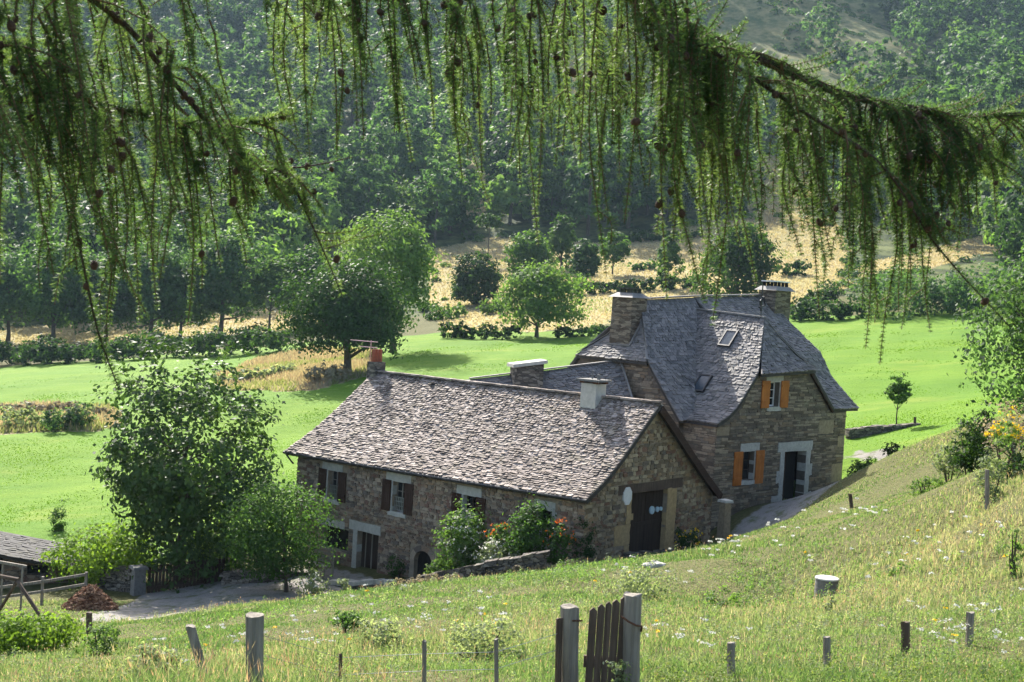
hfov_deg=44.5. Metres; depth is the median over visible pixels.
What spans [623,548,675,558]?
door step
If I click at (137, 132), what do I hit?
wood tree
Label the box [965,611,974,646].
fence post
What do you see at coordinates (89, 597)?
bark pile
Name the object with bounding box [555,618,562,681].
loose board
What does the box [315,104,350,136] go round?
wood tree
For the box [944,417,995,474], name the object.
roadside bush
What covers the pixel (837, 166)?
wood tree
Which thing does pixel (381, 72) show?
wood tree
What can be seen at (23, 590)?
swing frame
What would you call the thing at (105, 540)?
climbing vine
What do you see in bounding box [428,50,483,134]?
wood tree
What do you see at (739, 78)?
wood tree
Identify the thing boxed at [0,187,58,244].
wood tree
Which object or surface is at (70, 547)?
climbing vine
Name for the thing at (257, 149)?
wood tree
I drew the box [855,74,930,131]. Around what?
wood tree
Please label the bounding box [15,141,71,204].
wood tree
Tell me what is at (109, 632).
weed clump
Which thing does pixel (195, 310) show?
tree
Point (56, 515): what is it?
cypress shrub
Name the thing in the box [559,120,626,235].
wood tree
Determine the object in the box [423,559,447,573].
garden bush
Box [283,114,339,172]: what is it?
wood tree
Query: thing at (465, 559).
garden bush
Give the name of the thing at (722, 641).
grass
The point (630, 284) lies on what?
hedge
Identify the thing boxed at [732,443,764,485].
window
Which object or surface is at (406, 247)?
oak tree
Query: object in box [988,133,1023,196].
wood tree
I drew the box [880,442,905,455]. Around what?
roadside bush
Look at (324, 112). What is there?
wood tree
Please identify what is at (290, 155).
wood tree
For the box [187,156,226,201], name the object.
wood tree
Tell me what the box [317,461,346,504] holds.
window
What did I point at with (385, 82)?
wood tree
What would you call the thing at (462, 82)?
wood tree
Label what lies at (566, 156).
wood tree
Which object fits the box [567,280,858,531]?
tall stone house
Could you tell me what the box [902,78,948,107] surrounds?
wood tree
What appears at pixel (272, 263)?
tree
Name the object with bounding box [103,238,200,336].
tree
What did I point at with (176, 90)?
wood tree
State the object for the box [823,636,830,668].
fence post
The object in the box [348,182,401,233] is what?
wood tree
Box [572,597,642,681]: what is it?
picket gate
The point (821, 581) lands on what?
concrete ring
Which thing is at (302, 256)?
tree
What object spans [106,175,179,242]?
wood tree
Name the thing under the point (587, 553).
garden bush
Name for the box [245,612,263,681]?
fence post
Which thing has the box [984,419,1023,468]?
flowering bush
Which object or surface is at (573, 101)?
wood tree
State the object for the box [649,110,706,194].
wood tree
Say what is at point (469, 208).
wood tree
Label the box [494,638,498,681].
stake
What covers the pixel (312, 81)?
wood tree
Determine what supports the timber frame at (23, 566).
on the ground at (764, 28)
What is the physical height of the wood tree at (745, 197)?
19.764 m
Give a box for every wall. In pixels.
[98,565,131,592]
[219,569,306,585]
[328,578,396,589]
[400,550,554,583]
[845,423,920,438]
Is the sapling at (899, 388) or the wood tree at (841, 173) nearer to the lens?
the sapling at (899, 388)
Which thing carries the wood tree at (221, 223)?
on the ground at (764, 28)
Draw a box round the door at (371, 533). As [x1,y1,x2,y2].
[349,519,380,568]
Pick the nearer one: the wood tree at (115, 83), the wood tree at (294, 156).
the wood tree at (294, 156)
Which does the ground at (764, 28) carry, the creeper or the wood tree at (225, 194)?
the wood tree at (225, 194)
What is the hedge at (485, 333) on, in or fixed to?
on the ground at (764, 28)
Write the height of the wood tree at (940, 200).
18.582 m
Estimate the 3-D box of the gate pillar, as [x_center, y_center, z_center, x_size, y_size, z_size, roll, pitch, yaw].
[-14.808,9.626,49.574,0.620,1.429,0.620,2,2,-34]
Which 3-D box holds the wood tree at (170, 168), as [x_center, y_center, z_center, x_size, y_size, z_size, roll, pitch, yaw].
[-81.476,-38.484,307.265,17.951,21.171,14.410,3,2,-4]
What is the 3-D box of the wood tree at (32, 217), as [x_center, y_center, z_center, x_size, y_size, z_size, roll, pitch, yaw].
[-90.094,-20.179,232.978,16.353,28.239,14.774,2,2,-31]
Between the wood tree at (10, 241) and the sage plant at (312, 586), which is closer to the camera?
the sage plant at (312, 586)
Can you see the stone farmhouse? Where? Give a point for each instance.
(396, 463)
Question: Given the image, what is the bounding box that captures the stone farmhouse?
[283,339,722,576]
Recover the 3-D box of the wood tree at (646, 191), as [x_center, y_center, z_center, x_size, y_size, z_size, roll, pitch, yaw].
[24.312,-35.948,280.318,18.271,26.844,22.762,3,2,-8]
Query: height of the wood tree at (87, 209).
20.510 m
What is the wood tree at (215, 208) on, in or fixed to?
on the ground at (764, 28)
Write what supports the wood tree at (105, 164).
on the ground at (764, 28)
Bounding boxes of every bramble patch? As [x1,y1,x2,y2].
[0,402,98,429]
[37,400,94,431]
[210,362,297,383]
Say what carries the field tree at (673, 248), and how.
on the ground at (764, 28)
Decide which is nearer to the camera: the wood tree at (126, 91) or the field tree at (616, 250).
the field tree at (616, 250)
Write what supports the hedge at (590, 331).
on the ground at (764, 28)
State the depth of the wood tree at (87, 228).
202.00 m
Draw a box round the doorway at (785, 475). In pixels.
[771,440,812,501]
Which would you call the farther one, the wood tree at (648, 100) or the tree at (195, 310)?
the wood tree at (648, 100)
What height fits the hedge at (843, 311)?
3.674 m
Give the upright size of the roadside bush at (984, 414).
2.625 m
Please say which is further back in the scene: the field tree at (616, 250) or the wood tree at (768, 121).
the wood tree at (768, 121)
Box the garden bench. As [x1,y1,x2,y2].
[301,545,334,579]
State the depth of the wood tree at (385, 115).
308.94 m
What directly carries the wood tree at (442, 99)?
on the ground at (764, 28)
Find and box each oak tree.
[263,245,423,373]
[329,201,448,352]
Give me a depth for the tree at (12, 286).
182.45 m
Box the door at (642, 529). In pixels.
[613,477,682,556]
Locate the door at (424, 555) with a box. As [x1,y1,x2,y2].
[410,545,435,575]
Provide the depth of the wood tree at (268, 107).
373.78 m
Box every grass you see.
[0,57,998,346]
[0,344,371,433]
[0,411,1023,681]
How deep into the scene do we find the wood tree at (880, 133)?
302.20 m
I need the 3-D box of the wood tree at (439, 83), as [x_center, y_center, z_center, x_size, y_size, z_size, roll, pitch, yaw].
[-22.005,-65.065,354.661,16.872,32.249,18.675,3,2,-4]
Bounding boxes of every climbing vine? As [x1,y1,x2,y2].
[31,520,150,589]
[68,515,163,587]
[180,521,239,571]
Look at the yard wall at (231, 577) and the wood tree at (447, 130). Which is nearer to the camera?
the yard wall at (231, 577)
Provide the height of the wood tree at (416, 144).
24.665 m
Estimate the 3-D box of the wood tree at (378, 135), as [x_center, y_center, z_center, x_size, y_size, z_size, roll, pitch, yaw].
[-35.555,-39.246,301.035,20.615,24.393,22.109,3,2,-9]
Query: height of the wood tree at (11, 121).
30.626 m
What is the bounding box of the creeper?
[384,554,405,578]
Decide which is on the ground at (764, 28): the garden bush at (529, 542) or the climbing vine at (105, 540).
the garden bush at (529, 542)
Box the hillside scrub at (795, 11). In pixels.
[533,0,931,88]
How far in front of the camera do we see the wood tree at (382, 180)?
273.61 m
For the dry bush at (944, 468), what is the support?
on the ground at (764, 28)
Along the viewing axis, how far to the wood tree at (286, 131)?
323.38 m
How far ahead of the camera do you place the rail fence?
45.97 m
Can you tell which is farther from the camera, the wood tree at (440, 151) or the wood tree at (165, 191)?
the wood tree at (440, 151)
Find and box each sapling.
[473,212,503,253]
[883,372,912,423]
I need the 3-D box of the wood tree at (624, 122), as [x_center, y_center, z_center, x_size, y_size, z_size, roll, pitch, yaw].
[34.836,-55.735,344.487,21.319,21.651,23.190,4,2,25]
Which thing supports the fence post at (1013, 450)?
on the ground at (764, 28)
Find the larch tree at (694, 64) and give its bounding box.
[0,0,1023,391]
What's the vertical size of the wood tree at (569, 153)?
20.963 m
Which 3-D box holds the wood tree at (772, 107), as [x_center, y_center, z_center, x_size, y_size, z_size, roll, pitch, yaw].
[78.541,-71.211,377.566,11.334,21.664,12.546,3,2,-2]
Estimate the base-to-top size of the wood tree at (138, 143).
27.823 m
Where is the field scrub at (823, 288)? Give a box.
[11,80,980,343]
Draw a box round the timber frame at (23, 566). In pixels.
[0,560,26,611]
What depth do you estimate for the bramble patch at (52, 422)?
90.59 m
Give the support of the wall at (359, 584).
on the ground at (764, 28)
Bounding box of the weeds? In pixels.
[57,637,1023,681]
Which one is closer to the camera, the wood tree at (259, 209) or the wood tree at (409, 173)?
the wood tree at (259, 209)
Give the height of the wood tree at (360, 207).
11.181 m
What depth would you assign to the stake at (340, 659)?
10.08 m
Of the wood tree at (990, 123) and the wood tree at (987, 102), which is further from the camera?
the wood tree at (987, 102)
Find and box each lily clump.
[484,521,511,556]
[542,517,576,567]
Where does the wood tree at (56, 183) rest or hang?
on the ground at (764, 28)
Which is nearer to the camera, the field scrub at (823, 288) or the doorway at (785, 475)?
the doorway at (785, 475)
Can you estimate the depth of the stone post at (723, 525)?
47.71 m
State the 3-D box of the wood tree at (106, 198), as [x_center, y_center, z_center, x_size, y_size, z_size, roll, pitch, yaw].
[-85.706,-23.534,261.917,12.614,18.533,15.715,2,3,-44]
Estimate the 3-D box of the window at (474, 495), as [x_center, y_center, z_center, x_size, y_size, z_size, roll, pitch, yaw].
[-1.525,6.222,46.139,1.654,1.722,0.400,5,2,40]
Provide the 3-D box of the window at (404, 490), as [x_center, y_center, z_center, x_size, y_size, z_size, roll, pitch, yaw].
[-4.333,5.960,48.512,1.684,1.692,0.400,5,2,40]
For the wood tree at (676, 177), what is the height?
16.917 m
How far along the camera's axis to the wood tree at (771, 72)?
366.31 m
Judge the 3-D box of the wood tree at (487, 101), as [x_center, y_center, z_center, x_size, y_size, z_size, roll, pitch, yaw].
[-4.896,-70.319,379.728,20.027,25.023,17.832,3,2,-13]
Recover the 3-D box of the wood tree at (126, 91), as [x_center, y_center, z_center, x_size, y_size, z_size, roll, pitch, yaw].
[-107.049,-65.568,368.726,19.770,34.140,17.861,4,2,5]
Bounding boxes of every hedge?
[0,321,292,365]
[436,319,520,339]
[552,320,610,337]
[573,272,707,294]
[621,228,702,241]
[790,296,868,321]
[843,249,1023,320]
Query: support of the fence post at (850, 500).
on the ground at (764, 28)
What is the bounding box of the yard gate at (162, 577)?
[147,558,224,592]
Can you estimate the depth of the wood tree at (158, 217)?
233.44 m
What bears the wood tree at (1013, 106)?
on the ground at (764, 28)
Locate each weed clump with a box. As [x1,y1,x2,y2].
[74,622,124,656]
[117,637,188,679]
[603,659,634,681]
[697,582,761,608]
[909,475,945,495]
[1001,528,1023,578]
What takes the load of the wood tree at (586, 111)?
on the ground at (764, 28)
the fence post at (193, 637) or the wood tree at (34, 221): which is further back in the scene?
the wood tree at (34, 221)
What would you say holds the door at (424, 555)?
in the stone farmhouse
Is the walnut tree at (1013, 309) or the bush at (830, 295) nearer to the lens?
the walnut tree at (1013, 309)
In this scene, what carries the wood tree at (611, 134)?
on the ground at (764, 28)
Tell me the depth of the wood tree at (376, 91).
327.80 m
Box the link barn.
[430,359,632,397]
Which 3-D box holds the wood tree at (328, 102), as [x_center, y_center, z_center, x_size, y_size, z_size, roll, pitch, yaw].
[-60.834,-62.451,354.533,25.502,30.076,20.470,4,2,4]
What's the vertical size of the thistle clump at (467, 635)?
0.730 m
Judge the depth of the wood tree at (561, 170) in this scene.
305.23 m
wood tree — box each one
[0,92,30,156]
[0,121,44,171]
[0,139,11,189]
[0,147,67,240]
[0,154,14,184]
[0,159,68,251]
[0,165,99,243]
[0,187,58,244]
[0,233,30,309]
[0,236,18,255]
[8,211,101,273]
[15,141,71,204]
[15,219,47,250]
[16,217,58,264]
[27,181,91,218]
[32,165,109,209]
[46,113,100,188]
[48,178,152,258]
[51,196,147,248]
[64,201,156,248]
[72,74,96,96]
[74,206,159,285]
[79,187,123,244]
[83,139,159,204]
[86,186,124,206]
[92,76,130,106]
[97,148,137,187]
[101,88,149,151]
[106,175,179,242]
[111,103,170,190]
[119,194,176,240]
[121,63,170,102]
[133,124,197,191]
[134,200,190,254]
[135,176,201,221]
[136,71,192,145]
[136,179,207,207]
[139,149,174,202]
[147,141,196,190]
[151,94,233,163]
[157,198,239,275]
[158,70,208,117]
[159,224,205,302]
[162,86,225,140]
[172,191,242,259]
[174,166,238,226]
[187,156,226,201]
[189,78,253,146]
[190,146,240,194]
[191,161,238,202]
[192,142,251,188]
[193,101,245,186]
[195,207,306,281]
[198,80,254,113]
[202,199,271,285]
[208,205,234,231]
[211,178,285,247]
[217,127,285,177]
[221,184,277,246]
[223,84,279,141]
[225,174,334,278]
[226,145,285,188]
[240,106,292,173]
[242,112,286,156]
[251,110,307,152]
[253,98,280,118]
[260,175,348,247]
[261,149,319,251]
[262,101,335,147]
[263,71,315,109]
[265,67,342,144]
[267,95,330,160]
[269,148,300,162]
[274,85,315,143]
[275,116,349,212]
[277,86,312,143]
[282,71,343,108]
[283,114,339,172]
[295,153,325,202]
[303,129,361,183]
[303,153,369,236]
[314,45,397,126]
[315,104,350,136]
[322,181,344,220]
[325,123,386,225]
[327,90,354,138]
[327,128,407,215]
[329,31,389,120]
[335,154,401,234]
[342,186,384,218]
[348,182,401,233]
[353,87,421,164]
[363,80,430,187]
[375,125,400,171]
[380,77,416,102]
[384,119,436,212]
[387,86,428,125]
[390,177,433,215]
[391,178,433,227]
[392,95,441,134]
[396,129,460,197]
[398,187,443,228]
[403,75,425,118]
[404,159,462,242]
[407,55,464,147]
[411,103,468,156]
[413,144,466,177]
[415,93,479,169]
[415,152,484,239]
[421,104,470,169]
[426,172,484,225]
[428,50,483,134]
[438,55,486,120]
[463,103,552,206]
[469,67,513,134]
[474,82,507,138]
[481,159,554,224]
[483,99,550,182]
[493,66,564,170]
[494,53,561,113]
[505,97,566,170]
[505,134,572,222]
[527,139,568,200]
[530,159,572,224]
[534,109,599,165]
[544,74,574,118]
[554,95,593,153]
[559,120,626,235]
[561,127,614,194]
[565,94,625,144]
[566,118,660,226]
[579,150,634,209]
[584,75,645,126]
[590,115,662,228]
[592,118,630,193]
[607,112,657,201]
[610,93,663,128]
[623,154,675,214]
[628,92,706,169]
[639,93,654,121]
[645,124,710,217]
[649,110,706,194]
[652,147,695,208]
[655,161,705,219]
[696,144,763,212]
[707,151,744,211]
[727,59,769,115]
[727,90,779,179]
[729,121,763,181]
[735,101,772,147]
[740,63,779,129]
[761,70,783,134]
[816,111,879,192]
[821,115,885,209]
[827,133,886,203]
[835,150,894,211]
[836,117,895,164]
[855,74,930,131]
[858,165,904,220]
[878,142,892,183]
[883,41,943,99]
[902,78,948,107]
[911,161,960,214]
[912,125,998,239]
[915,80,983,127]
[922,89,950,106]
[929,96,979,116]
[931,124,997,203]
[949,66,1014,104]
[969,69,1020,112]
[970,111,1012,138]
[971,175,1020,265]
[973,89,998,111]
[976,194,1023,256]
[980,181,1023,272]
[982,46,1023,118]
[983,151,1023,214]
[986,87,1023,110]
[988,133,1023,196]
[988,198,1023,276]
[991,110,1023,194]
[1003,99,1023,135]
[1005,185,1022,204]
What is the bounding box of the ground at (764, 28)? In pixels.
[0,0,1023,681]
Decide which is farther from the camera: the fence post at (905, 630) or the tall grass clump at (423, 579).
the tall grass clump at (423, 579)
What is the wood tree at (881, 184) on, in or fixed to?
on the ground at (764, 28)
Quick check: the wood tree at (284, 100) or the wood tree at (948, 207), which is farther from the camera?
the wood tree at (284, 100)
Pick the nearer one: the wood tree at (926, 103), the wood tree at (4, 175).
the wood tree at (4, 175)
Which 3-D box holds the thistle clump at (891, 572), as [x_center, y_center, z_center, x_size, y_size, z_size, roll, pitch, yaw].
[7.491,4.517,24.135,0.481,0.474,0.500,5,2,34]
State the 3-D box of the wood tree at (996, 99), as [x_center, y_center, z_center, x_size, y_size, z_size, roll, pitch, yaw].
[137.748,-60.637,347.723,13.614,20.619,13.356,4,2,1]
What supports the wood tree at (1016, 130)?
on the ground at (764, 28)
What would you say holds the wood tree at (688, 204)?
on the ground at (764, 28)
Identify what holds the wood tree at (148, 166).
on the ground at (764, 28)
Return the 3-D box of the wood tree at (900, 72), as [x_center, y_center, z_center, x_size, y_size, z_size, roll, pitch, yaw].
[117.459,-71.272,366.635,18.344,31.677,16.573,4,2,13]
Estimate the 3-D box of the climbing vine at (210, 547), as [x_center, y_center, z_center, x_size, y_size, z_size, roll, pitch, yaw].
[-12.140,8.507,51.423,2.791,2.373,2.500,4,2,0]
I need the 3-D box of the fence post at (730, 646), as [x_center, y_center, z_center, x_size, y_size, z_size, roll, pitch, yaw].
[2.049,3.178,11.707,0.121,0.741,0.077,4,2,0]
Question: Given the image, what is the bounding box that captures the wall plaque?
[622,487,631,504]
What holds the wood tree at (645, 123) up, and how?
on the ground at (764, 28)
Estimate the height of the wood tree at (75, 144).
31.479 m
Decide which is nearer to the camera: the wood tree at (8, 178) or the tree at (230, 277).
the tree at (230, 277)
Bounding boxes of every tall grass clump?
[0,400,114,414]
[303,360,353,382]
[375,572,459,587]
[483,553,617,575]
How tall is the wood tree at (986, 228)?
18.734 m
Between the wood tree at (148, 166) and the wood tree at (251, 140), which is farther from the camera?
the wood tree at (251, 140)
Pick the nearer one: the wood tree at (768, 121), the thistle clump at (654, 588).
the thistle clump at (654, 588)
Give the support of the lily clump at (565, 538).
on the ground at (764, 28)
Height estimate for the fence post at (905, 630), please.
0.826 m
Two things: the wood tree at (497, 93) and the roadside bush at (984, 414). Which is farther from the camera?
the wood tree at (497, 93)
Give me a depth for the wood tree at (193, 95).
375.56 m
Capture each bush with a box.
[0,607,85,656]
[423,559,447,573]
[430,302,467,316]
[430,498,491,572]
[453,546,488,572]
[470,534,521,564]
[475,292,509,314]
[495,493,562,564]
[567,517,600,560]
[627,258,659,269]
[674,527,702,549]
[773,259,811,275]
[805,289,839,302]
[843,456,876,475]
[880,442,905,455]
[927,432,968,482]
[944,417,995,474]
[961,400,999,474]
[972,438,1008,504]
[974,395,1023,455]
[974,439,1023,485]
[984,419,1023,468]
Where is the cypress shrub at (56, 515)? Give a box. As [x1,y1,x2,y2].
[43,498,68,532]
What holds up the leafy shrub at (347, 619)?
on the ground at (764, 28)
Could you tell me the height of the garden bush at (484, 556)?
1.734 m
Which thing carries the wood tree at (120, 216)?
on the ground at (764, 28)
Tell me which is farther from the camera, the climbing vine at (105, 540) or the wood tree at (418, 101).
the wood tree at (418, 101)
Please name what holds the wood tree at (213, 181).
on the ground at (764, 28)
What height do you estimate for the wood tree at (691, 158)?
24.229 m
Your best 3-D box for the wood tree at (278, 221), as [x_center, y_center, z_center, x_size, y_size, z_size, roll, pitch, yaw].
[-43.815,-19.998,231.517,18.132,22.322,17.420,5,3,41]
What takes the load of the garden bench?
on the ground at (764, 28)
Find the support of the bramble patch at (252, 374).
on the ground at (764, 28)
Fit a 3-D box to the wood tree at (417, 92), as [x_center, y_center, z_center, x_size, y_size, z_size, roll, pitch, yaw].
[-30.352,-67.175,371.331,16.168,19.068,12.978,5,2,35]
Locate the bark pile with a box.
[61,583,118,610]
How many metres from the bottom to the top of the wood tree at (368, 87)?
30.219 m
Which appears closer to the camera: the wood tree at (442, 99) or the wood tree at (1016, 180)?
the wood tree at (1016, 180)
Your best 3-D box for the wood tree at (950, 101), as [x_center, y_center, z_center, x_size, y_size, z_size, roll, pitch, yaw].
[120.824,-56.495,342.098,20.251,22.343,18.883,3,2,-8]
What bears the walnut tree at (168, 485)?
on the ground at (764, 28)
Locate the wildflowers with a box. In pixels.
[152,497,1023,662]
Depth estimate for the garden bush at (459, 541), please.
43.75 m
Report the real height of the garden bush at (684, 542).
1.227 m
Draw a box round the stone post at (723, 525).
[716,499,733,538]
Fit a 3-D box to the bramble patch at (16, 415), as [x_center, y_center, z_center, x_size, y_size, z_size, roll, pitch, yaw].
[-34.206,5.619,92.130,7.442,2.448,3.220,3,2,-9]
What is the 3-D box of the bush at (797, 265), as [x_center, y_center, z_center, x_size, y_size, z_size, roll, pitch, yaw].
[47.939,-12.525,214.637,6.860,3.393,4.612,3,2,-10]
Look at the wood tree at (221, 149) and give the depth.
297.41 m
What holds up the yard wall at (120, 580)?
on the ground at (764, 28)
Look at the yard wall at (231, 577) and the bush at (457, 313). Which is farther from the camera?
the bush at (457, 313)
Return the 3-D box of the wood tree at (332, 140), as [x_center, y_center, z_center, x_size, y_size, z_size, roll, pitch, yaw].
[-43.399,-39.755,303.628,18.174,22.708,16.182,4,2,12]
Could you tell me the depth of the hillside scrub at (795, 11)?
499.98 m
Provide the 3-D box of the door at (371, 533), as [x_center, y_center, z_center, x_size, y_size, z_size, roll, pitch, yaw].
[-5.792,8.308,49.752,1.816,2.208,0.345,5,2,40]
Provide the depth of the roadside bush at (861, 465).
52.17 m
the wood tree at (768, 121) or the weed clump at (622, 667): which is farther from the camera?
the wood tree at (768, 121)
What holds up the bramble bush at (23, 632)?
on the ground at (764, 28)
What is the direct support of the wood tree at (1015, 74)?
on the ground at (764, 28)
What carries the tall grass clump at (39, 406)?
on the ground at (764, 28)
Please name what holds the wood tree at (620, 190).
on the ground at (764, 28)
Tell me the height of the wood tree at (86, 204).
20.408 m
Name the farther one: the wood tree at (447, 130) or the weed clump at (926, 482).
the wood tree at (447, 130)
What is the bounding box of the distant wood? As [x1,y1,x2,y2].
[0,0,1023,299]
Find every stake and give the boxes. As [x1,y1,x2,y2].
[339,653,341,681]
[422,640,426,681]
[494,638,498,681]
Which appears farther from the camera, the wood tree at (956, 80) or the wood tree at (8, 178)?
the wood tree at (956, 80)
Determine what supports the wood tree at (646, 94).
on the ground at (764, 28)
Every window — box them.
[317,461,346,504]
[318,516,348,550]
[381,472,413,518]
[450,485,485,532]
[526,499,556,550]
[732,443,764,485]
[760,376,789,410]
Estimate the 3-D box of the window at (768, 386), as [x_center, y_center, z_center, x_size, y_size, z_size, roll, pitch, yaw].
[11.191,2.196,53.844,2.008,1.622,0.424,2,3,-44]
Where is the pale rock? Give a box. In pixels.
[642,560,666,567]
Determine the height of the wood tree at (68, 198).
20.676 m
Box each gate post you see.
[560,603,578,681]
[622,591,641,681]
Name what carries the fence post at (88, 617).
on the ground at (764, 28)
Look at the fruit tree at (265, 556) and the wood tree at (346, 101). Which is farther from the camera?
the wood tree at (346, 101)
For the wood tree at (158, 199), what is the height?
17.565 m
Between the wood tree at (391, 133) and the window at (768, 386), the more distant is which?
the wood tree at (391, 133)
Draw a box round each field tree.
[446,246,507,305]
[491,257,606,337]
[499,229,557,283]
[544,212,577,268]
[565,238,601,281]
[597,228,630,274]
[654,233,685,289]
[681,220,790,296]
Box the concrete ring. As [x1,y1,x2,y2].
[814,575,838,598]
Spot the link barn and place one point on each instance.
(529, 373)
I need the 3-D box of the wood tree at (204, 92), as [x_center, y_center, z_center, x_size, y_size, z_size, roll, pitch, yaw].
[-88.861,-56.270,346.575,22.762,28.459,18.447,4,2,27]
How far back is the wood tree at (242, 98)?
385.57 m
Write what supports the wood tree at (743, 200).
on the ground at (764, 28)
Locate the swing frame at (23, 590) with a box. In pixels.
[0,574,40,616]
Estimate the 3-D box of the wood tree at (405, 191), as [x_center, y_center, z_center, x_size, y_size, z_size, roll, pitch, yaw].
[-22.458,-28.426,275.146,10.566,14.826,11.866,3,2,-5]
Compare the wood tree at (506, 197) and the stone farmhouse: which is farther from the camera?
the wood tree at (506, 197)
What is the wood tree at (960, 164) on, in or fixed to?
on the ground at (764, 28)
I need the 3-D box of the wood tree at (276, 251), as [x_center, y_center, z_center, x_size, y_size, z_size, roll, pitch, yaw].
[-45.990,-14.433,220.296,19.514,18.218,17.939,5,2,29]
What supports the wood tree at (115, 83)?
on the ground at (764, 28)
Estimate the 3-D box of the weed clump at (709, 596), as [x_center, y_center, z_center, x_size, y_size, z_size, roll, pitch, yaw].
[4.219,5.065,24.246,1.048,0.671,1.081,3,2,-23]
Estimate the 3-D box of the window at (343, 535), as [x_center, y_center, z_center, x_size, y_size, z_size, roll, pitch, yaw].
[-7.155,7.861,50.967,1.860,1.230,0.424,5,2,40]
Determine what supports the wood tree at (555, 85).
on the ground at (764, 28)
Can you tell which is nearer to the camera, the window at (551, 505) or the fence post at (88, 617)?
the fence post at (88, 617)
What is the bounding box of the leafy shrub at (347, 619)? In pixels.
[330,610,362,632]
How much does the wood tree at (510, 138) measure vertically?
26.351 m
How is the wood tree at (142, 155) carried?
on the ground at (764, 28)
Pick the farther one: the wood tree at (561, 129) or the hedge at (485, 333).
the wood tree at (561, 129)
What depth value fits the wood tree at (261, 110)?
305.50 m
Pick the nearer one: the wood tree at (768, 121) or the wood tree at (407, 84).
the wood tree at (768, 121)
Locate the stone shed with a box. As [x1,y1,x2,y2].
[0,531,126,585]
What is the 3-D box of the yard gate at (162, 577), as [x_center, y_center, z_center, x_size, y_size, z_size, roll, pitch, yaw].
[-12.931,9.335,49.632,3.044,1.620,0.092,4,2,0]
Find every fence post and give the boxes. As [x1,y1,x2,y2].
[86,611,91,634]
[186,624,207,677]
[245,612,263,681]
[727,642,734,680]
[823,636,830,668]
[848,493,852,507]
[901,621,909,655]
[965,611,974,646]
[985,469,989,508]
[1012,443,1015,471]
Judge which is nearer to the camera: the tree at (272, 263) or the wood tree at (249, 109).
the tree at (272, 263)
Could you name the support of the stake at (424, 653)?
on the ground at (764, 28)
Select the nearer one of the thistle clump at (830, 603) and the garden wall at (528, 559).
the thistle clump at (830, 603)
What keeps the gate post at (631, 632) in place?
on the ground at (764, 28)
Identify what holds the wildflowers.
on the ground at (764, 28)
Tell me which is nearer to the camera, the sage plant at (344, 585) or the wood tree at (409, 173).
the sage plant at (344, 585)
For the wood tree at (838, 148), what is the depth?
304.23 m
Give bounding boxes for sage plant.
[296,567,333,597]
[327,578,350,592]
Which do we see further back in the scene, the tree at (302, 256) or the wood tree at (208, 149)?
the wood tree at (208, 149)
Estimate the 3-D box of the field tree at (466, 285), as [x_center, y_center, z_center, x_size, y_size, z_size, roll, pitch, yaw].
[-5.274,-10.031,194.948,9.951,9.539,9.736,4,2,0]
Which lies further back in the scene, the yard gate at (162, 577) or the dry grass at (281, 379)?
the dry grass at (281, 379)
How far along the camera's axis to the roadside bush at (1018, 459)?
30.09 m
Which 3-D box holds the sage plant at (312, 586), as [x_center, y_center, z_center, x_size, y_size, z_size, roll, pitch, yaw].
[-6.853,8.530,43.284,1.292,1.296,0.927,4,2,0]
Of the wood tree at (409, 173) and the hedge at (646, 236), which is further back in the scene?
the wood tree at (409, 173)
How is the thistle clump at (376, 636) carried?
on the ground at (764, 28)
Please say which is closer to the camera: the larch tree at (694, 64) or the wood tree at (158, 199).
the larch tree at (694, 64)
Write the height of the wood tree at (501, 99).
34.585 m
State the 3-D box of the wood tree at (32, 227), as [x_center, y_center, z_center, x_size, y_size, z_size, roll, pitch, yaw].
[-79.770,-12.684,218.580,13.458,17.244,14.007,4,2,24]
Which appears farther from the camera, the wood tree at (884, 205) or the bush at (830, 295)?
the wood tree at (884, 205)
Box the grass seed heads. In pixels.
[0,449,1023,681]
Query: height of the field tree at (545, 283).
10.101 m
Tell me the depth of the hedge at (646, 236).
265.07 m
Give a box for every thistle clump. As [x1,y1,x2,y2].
[347,614,418,651]
[440,614,528,661]
[612,556,679,600]
[818,596,836,611]
[886,562,910,576]
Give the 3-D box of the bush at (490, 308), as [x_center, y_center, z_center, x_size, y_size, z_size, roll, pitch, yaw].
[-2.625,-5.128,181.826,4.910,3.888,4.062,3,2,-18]
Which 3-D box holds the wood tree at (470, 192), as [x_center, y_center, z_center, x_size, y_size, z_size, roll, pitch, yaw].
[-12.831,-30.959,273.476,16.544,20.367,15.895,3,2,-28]
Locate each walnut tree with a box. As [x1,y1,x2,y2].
[83,325,286,592]
[947,240,1023,421]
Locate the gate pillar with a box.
[129,564,148,595]
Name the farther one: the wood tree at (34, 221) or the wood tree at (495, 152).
the wood tree at (495, 152)
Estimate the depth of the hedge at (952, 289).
152.19 m
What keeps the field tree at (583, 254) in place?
on the ground at (764, 28)
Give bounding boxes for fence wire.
[265,634,555,674]
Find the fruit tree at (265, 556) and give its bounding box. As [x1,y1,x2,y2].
[213,471,347,591]
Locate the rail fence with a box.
[0,572,87,604]
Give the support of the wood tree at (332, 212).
on the ground at (764, 28)
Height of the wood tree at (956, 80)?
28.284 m
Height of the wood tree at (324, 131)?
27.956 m
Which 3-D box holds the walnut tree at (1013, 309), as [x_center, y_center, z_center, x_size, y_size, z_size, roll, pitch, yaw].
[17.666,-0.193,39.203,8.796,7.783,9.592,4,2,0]

